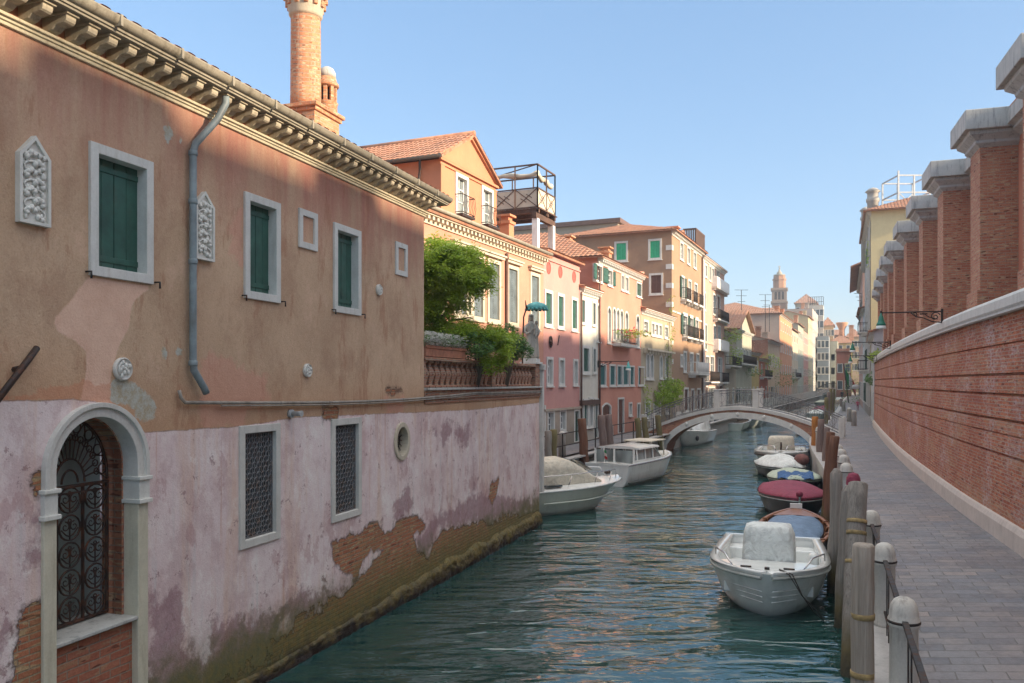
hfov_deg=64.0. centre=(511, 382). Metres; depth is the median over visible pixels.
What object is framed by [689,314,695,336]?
window
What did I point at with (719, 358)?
window
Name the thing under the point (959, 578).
pavement
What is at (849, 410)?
bollard
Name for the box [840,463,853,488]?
bollard
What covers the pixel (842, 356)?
end house
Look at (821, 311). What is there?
window
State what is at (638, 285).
window
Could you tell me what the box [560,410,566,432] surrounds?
window
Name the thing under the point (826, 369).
window
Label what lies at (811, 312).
row house
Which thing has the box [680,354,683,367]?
window
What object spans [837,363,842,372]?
window
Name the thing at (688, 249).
window
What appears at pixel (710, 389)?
window
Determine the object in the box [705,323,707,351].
window
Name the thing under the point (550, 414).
window
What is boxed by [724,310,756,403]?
row house
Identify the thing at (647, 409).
window
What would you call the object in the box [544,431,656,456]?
paving
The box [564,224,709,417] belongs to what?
corner building
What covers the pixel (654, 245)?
window
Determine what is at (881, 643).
quay kerb
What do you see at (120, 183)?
window
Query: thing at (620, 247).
window
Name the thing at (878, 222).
cream house
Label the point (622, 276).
window
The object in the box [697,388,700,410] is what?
door
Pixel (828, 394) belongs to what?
mooring pole
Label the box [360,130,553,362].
orange house
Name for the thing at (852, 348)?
wall lamp
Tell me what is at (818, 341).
window
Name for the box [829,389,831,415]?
mooring pole
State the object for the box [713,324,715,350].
window
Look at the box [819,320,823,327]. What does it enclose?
window
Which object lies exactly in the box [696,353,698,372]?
window
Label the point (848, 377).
flag
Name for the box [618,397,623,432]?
door
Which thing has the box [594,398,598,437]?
door
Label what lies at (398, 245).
blind window
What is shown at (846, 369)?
window
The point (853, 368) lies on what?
climbing plant
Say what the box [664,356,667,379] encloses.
window
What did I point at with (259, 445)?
window
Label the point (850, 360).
wall lamp
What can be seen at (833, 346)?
end house
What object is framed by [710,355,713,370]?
window
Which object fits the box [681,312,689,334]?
window
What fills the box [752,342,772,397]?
row house
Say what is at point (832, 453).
mooring pole
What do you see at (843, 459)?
bollard
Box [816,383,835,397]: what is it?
bridge
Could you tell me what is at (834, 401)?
mooring pole
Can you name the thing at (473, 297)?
window
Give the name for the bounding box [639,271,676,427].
beige house
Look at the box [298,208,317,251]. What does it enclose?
blind window
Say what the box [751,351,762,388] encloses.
row house
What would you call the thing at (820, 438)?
mooring pole
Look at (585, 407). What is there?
window
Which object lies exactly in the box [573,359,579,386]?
window
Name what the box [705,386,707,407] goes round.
door
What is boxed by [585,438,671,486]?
taxi boat
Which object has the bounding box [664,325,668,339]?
window
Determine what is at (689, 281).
window
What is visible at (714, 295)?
window
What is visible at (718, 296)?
door
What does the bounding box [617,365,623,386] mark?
window
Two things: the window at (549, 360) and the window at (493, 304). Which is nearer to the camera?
the window at (493, 304)
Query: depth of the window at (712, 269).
72.70 m
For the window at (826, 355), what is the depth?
204.29 m
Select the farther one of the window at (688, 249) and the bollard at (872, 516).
the window at (688, 249)
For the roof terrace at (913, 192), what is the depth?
70.03 m
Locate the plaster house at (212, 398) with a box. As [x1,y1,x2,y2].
[0,0,542,682]
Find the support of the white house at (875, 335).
on the ground
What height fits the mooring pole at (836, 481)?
3.370 m
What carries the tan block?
on the ground
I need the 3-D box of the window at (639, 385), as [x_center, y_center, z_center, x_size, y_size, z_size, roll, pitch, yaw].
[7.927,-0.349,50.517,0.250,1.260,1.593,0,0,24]
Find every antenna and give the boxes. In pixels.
[760,295,769,331]
[766,305,772,331]
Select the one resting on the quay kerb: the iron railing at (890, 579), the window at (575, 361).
the iron railing at (890, 579)
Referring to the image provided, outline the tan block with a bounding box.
[514,217,629,234]
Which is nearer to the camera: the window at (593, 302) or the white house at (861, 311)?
the window at (593, 302)
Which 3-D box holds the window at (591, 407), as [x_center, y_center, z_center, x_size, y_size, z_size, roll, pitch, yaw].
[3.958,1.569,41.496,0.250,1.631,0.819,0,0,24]
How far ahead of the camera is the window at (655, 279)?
58.72 m
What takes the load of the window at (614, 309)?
in the salmon house at (619, 284)
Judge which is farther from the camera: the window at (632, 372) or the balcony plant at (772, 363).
the balcony plant at (772, 363)
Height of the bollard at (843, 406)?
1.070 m
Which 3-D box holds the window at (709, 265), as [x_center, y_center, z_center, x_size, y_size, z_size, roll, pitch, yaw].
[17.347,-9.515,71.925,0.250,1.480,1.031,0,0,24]
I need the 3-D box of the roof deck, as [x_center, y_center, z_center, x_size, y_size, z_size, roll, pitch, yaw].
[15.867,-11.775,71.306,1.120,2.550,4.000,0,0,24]
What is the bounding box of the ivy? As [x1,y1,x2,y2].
[643,295,685,419]
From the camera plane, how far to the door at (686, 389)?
63.02 m
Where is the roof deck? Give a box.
[683,228,704,248]
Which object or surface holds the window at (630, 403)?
in the salmon house at (619, 284)
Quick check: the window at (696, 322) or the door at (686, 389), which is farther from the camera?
the window at (696, 322)
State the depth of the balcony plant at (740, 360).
81.62 m
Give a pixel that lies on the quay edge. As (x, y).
(721, 426)
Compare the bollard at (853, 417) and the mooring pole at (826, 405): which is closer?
the bollard at (853, 417)
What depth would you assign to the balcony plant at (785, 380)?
119.58 m
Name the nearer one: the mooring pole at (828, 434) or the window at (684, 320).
the mooring pole at (828, 434)
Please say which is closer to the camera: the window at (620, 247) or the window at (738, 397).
the window at (620, 247)
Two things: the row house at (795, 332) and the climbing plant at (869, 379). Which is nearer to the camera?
the climbing plant at (869, 379)
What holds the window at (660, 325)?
in the beige house at (654, 353)
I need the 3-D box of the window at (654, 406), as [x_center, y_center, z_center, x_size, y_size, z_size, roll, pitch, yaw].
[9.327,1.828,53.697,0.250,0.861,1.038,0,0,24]
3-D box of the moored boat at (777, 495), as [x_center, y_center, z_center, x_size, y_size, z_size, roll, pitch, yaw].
[8.695,3.645,25.314,2.122,1.210,5.164,0,0,14]
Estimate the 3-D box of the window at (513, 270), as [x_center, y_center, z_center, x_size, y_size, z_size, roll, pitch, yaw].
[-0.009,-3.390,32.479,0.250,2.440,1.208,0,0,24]
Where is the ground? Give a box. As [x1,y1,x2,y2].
[100,392,858,608]
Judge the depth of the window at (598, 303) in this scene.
42.47 m
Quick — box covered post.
[846,472,860,484]
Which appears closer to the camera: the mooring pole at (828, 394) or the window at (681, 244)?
the window at (681, 244)
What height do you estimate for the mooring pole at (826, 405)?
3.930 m
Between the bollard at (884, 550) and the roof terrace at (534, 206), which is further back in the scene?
the roof terrace at (534, 206)
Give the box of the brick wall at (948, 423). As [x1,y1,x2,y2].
[872,288,1023,557]
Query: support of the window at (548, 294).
in the pink house at (561, 324)
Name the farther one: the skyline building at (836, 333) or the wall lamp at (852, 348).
the skyline building at (836, 333)
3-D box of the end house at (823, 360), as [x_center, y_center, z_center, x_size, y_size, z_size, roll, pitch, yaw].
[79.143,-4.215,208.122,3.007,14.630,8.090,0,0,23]
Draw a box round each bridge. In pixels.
[641,389,845,449]
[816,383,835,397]
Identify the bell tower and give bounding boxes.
[771,265,787,308]
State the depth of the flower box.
45.87 m
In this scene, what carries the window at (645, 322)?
in the beige house at (654, 353)
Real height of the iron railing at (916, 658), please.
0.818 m
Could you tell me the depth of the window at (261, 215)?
11.00 m
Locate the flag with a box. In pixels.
[843,364,855,402]
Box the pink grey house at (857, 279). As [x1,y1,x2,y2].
[850,262,864,407]
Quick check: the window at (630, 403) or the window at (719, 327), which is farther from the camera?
the window at (719, 327)
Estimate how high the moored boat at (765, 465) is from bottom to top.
1.290 m
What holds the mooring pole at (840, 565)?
in the water
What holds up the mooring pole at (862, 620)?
in the water
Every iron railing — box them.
[544,418,653,456]
[870,524,879,545]
[883,560,898,642]
[902,621,928,682]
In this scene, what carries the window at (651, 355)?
in the beige house at (654, 353)
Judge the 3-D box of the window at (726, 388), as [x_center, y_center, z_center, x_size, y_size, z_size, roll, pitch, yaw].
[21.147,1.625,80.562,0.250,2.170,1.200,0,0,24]
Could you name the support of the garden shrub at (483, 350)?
on the garden wall at (481, 468)
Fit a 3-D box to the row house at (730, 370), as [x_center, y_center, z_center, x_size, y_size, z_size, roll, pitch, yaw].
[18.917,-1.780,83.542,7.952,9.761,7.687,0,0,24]
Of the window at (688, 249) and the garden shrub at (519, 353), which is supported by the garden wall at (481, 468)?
the garden shrub at (519, 353)
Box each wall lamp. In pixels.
[598,360,630,370]
[848,354,876,362]
[850,340,890,351]
[876,309,942,328]
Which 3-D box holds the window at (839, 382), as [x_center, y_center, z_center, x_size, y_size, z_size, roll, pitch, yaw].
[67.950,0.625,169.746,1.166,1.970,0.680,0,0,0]
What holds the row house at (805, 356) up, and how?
on the ground
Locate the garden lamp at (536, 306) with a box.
[522,300,548,363]
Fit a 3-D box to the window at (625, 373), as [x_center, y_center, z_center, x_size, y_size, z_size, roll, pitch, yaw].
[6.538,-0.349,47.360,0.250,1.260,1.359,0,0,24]
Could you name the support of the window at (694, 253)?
in the corner building at (668, 260)
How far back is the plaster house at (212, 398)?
9.56 m
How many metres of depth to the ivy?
54.67 m
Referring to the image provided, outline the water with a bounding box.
[268,394,850,682]
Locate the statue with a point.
(531, 330)
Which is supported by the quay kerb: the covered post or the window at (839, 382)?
the covered post
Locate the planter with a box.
[424,331,470,358]
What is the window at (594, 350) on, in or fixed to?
in the white house at (589, 398)
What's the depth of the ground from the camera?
17.01 m
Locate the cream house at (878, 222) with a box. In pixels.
[857,188,910,416]
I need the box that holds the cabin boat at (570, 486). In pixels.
[539,456,620,515]
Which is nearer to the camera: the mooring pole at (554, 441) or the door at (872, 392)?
the mooring pole at (554, 441)
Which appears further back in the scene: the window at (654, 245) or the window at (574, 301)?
the window at (654, 245)
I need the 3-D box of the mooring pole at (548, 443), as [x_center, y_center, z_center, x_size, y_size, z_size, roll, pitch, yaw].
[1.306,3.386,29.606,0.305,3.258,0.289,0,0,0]
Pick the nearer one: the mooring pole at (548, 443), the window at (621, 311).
the mooring pole at (548, 443)
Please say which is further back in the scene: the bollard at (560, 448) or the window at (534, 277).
the window at (534, 277)
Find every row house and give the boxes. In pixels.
[724,302,794,395]
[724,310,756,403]
[724,328,741,404]
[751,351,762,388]
[752,326,782,397]
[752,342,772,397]
[784,302,817,390]
[784,310,813,391]
[792,315,805,392]
[792,325,801,393]
[803,331,807,392]
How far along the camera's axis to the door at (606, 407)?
44.06 m
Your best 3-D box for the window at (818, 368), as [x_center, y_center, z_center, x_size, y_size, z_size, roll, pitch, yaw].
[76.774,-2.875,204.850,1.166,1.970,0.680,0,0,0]
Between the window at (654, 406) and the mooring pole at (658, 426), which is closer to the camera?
the mooring pole at (658, 426)
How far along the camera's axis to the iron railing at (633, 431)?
35.88 m
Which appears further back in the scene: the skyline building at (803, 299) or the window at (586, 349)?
the skyline building at (803, 299)
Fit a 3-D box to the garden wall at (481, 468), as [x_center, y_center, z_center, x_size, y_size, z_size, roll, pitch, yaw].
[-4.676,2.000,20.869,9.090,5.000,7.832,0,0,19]
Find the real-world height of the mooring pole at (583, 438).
3.558 m
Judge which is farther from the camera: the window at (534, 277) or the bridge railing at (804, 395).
the bridge railing at (804, 395)
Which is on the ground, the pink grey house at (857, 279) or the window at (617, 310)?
the pink grey house at (857, 279)
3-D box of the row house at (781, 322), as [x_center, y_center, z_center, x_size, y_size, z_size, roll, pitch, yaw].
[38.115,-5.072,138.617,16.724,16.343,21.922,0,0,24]
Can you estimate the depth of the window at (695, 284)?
66.55 m
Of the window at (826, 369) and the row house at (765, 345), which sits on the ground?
the row house at (765, 345)
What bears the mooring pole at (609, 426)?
in the water
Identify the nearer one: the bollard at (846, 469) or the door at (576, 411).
the bollard at (846, 469)
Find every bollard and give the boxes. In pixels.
[558,431,565,456]
[837,449,846,467]
[837,455,850,469]
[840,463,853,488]
[842,401,845,411]
[847,407,851,421]
[851,410,856,425]
[866,510,881,545]
[874,542,896,627]
[887,596,920,682]
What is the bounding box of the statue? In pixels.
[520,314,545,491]
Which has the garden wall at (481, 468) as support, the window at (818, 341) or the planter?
the planter
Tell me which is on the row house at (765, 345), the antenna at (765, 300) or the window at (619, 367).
the antenna at (765, 300)
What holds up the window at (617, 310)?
in the salmon house at (619, 284)
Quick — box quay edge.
[565,395,822,464]
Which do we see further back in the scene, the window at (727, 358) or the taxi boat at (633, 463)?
the window at (727, 358)
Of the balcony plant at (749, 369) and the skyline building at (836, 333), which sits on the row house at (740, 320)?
the balcony plant at (749, 369)
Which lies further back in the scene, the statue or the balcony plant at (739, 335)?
the balcony plant at (739, 335)
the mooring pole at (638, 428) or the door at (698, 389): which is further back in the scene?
the door at (698, 389)
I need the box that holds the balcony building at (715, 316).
[703,254,728,407]
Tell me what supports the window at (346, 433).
in the plaster house at (212, 398)
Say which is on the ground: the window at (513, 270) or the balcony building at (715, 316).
the balcony building at (715, 316)
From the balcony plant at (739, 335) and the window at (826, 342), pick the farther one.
the window at (826, 342)
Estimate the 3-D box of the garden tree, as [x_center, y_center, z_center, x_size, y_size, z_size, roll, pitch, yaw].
[-1.571,-1.596,18.511,2.762,3.665,2.325,0,0,0]
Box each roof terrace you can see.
[494,163,556,249]
[882,170,930,209]
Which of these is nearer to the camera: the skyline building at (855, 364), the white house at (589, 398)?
the white house at (589, 398)
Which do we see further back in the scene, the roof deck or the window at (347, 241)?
the roof deck
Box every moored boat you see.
[680,421,716,445]
[710,521,830,621]
[728,418,750,430]
[741,418,761,426]
[754,435,808,458]
[754,453,808,476]
[757,480,822,513]
[759,503,829,547]
[766,467,821,486]
[795,444,809,458]
[806,409,822,418]
[814,400,823,406]
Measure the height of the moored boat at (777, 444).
1.700 m
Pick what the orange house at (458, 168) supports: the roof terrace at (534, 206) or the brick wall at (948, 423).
the roof terrace at (534, 206)
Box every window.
[85,141,160,288]
[239,423,280,549]
[241,191,285,306]
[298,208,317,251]
[331,222,365,318]
[331,417,361,522]
[395,241,407,276]
[453,290,468,320]
[455,171,475,220]
[458,297,473,320]
[469,256,486,322]
[481,185,500,230]
[487,258,502,325]
[509,264,520,327]
[530,271,541,330]
[544,289,554,328]
[546,357,554,387]
[547,411,554,430]
[557,292,565,330]
[558,358,566,386]
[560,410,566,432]
[571,296,578,332]
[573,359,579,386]
[583,298,586,325]
[583,345,591,374]
[583,399,589,428]
[588,397,593,428]
[592,301,596,327]
[592,347,597,374]
[593,263,606,284]
[596,303,601,342]
[598,364,607,387]
[606,268,615,287]
[607,306,612,344]
[609,364,616,386]
[612,307,616,341]
[614,241,628,262]
[616,308,620,342]
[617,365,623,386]
[620,309,623,341]
[621,274,624,291]
[623,365,629,386]
[624,275,629,293]
[624,311,629,343]
[628,402,632,416]
[630,365,635,386]
[636,281,642,298]
[636,314,640,348]
[637,403,640,419]
[638,366,645,386]
[643,319,649,335]
[645,401,650,421]
[646,354,649,379]
[647,238,661,260]
[648,273,662,295]
[649,354,654,380]
[651,321,655,336]
[653,404,656,414]
[655,322,658,337]
[659,323,662,338]
[659,355,663,379]
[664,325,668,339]
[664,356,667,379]
[680,241,684,262]
[680,275,686,298]
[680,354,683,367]
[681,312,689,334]
[683,351,686,372]
[687,246,690,266]
[688,279,691,300]
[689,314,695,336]
[690,352,693,372]
[693,251,696,270]
[694,282,697,291]
[695,317,698,337]
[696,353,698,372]
[705,263,707,278]
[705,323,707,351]
[705,355,709,381]
[708,387,714,406]
[709,265,711,282]
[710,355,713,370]
[711,266,713,282]
[713,293,716,316]
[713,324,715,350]
[718,325,720,338]
[718,357,721,380]
[726,352,728,364]
[726,388,728,404]
[737,387,739,403]
[817,340,820,347]
[817,353,821,360]
[817,367,821,374]
[819,309,823,315]
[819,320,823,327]
[824,340,828,347]
[824,353,828,360]
[824,367,828,374]
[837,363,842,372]
[837,380,842,389]
[845,363,849,372]
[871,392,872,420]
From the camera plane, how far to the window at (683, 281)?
62.00 m
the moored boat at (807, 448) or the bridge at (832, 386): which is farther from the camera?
the bridge at (832, 386)
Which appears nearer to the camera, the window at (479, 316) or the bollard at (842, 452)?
the bollard at (842, 452)
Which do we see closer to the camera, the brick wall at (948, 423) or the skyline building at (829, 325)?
the brick wall at (948, 423)
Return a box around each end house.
[817,336,829,394]
[830,341,837,393]
[832,322,853,392]
[835,348,850,396]
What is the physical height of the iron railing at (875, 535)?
0.818 m
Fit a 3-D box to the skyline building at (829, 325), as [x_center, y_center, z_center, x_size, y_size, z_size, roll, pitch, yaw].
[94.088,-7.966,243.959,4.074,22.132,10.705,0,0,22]
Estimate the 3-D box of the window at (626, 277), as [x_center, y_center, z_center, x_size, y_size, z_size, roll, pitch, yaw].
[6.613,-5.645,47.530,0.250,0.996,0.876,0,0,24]
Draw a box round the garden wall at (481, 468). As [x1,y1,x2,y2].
[424,357,541,572]
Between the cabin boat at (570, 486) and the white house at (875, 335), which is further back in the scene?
the white house at (875, 335)
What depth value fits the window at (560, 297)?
37.58 m
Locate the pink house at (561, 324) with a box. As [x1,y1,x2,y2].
[540,246,584,448]
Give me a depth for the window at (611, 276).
44.82 m
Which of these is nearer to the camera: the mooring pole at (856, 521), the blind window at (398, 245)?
the mooring pole at (856, 521)
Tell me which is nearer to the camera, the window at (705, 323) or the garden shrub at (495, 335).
the garden shrub at (495, 335)
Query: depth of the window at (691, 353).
65.07 m
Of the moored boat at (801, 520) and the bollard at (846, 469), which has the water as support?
the moored boat at (801, 520)
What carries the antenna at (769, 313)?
on the row house at (765, 345)
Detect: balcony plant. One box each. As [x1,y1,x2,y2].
[723,326,742,344]
[729,346,743,367]
[745,367,763,375]
[761,353,782,374]
[775,371,797,386]
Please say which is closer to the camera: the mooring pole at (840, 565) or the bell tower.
the mooring pole at (840, 565)
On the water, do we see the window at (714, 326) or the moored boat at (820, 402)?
the moored boat at (820, 402)
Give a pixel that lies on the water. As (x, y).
(620, 585)
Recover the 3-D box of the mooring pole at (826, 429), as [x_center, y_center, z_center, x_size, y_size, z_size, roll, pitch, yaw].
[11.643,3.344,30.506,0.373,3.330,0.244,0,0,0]
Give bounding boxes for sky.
[95,0,1023,335]
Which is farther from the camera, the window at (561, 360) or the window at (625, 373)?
the window at (625, 373)
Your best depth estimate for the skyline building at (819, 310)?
233.90 m
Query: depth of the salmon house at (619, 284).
45.69 m
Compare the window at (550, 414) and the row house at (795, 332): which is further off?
the row house at (795, 332)
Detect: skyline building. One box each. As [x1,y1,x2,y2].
[794,294,818,308]
[808,296,823,335]
[824,317,834,340]
[834,330,838,337]
[845,329,858,391]
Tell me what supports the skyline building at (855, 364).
on the ground
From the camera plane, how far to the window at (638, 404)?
50.17 m
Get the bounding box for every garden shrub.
[427,329,495,362]
[452,318,524,386]
[499,323,533,386]
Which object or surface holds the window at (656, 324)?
in the beige house at (654, 353)
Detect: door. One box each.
[574,409,579,441]
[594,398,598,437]
[602,403,611,427]
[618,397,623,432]
[684,387,688,411]
[691,388,693,412]
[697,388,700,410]
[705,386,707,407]
[717,294,720,315]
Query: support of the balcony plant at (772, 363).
on the row house at (765, 376)
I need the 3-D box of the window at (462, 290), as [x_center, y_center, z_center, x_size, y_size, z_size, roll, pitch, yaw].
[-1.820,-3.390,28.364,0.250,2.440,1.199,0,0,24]
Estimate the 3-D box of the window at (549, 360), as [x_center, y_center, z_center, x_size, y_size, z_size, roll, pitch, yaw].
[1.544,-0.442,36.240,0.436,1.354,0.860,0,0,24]
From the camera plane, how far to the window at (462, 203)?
29.18 m
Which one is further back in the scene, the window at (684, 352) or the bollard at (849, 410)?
the window at (684, 352)
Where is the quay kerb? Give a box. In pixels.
[809,396,888,682]
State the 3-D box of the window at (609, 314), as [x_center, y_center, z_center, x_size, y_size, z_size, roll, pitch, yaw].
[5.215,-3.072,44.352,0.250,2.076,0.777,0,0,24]
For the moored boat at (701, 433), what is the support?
on the water
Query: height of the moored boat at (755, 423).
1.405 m
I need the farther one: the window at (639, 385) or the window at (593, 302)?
the window at (639, 385)
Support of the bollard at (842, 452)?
on the quay kerb
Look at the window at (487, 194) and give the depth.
31.12 m
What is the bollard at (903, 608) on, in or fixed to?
on the quay kerb
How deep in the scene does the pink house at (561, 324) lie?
37.70 m
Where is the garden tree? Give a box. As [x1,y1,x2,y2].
[424,231,502,348]
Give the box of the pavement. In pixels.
[826,395,1023,682]
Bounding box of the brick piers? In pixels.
[872,33,1023,350]
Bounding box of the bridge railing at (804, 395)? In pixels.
[676,390,819,421]
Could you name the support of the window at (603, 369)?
in the salmon house at (619, 284)
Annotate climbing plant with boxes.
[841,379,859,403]
[843,353,858,386]
[864,241,869,267]
[864,371,872,385]
[866,348,881,362]
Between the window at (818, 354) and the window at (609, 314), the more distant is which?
the window at (818, 354)
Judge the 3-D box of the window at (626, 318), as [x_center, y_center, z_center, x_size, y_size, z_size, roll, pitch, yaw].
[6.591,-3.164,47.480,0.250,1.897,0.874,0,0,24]
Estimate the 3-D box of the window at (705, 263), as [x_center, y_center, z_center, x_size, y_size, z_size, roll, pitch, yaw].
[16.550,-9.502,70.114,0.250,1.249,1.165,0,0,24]
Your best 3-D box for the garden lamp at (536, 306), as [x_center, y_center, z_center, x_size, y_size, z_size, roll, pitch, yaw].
[0.590,-1.256,22.600,0.846,1.962,0.658,0,0,0]
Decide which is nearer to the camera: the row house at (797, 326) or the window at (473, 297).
the window at (473, 297)
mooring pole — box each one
[545,431,551,456]
[550,429,557,455]
[577,418,588,469]
[597,415,606,448]
[605,414,613,444]
[634,418,641,442]
[642,417,649,443]
[655,415,662,449]
[811,416,817,445]
[816,419,823,451]
[821,432,834,516]
[822,427,829,460]
[823,436,839,521]
[824,397,828,423]
[827,392,830,419]
[827,468,842,593]
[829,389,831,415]
[833,389,834,412]
[834,485,847,628]
[840,481,867,677]
[850,542,874,682]
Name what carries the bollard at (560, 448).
on the paving
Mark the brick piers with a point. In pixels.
(955, 246)
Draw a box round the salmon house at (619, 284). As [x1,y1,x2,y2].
[514,232,648,437]
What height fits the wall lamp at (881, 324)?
0.485 m
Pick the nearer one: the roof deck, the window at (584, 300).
the window at (584, 300)
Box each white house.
[579,284,603,439]
[856,306,864,409]
[866,328,882,420]
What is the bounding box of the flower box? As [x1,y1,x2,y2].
[614,327,655,340]
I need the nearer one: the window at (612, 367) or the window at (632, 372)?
the window at (612, 367)
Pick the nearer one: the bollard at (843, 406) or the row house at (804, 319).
the bollard at (843, 406)
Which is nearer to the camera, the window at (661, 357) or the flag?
the window at (661, 357)
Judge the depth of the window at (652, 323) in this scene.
53.45 m
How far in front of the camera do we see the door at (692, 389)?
65.13 m
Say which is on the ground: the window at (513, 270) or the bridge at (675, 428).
the bridge at (675, 428)
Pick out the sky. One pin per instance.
(763, 128)
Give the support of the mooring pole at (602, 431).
in the water
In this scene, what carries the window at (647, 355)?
in the beige house at (654, 353)
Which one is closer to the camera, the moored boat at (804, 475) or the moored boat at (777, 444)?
the moored boat at (804, 475)
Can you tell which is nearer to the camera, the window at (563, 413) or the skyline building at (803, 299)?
the window at (563, 413)
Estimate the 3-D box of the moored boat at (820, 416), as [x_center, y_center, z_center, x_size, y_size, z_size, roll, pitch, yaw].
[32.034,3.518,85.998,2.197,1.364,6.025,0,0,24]
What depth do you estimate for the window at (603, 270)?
43.00 m
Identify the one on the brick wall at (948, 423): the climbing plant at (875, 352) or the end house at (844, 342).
the climbing plant at (875, 352)
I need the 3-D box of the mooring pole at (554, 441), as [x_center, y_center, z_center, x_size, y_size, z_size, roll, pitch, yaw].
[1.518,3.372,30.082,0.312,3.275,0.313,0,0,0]
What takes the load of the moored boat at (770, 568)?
on the water
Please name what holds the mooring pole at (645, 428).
in the water
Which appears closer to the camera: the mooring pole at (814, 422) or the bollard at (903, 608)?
the bollard at (903, 608)
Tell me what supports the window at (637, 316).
in the salmon house at (619, 284)
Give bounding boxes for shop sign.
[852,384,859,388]

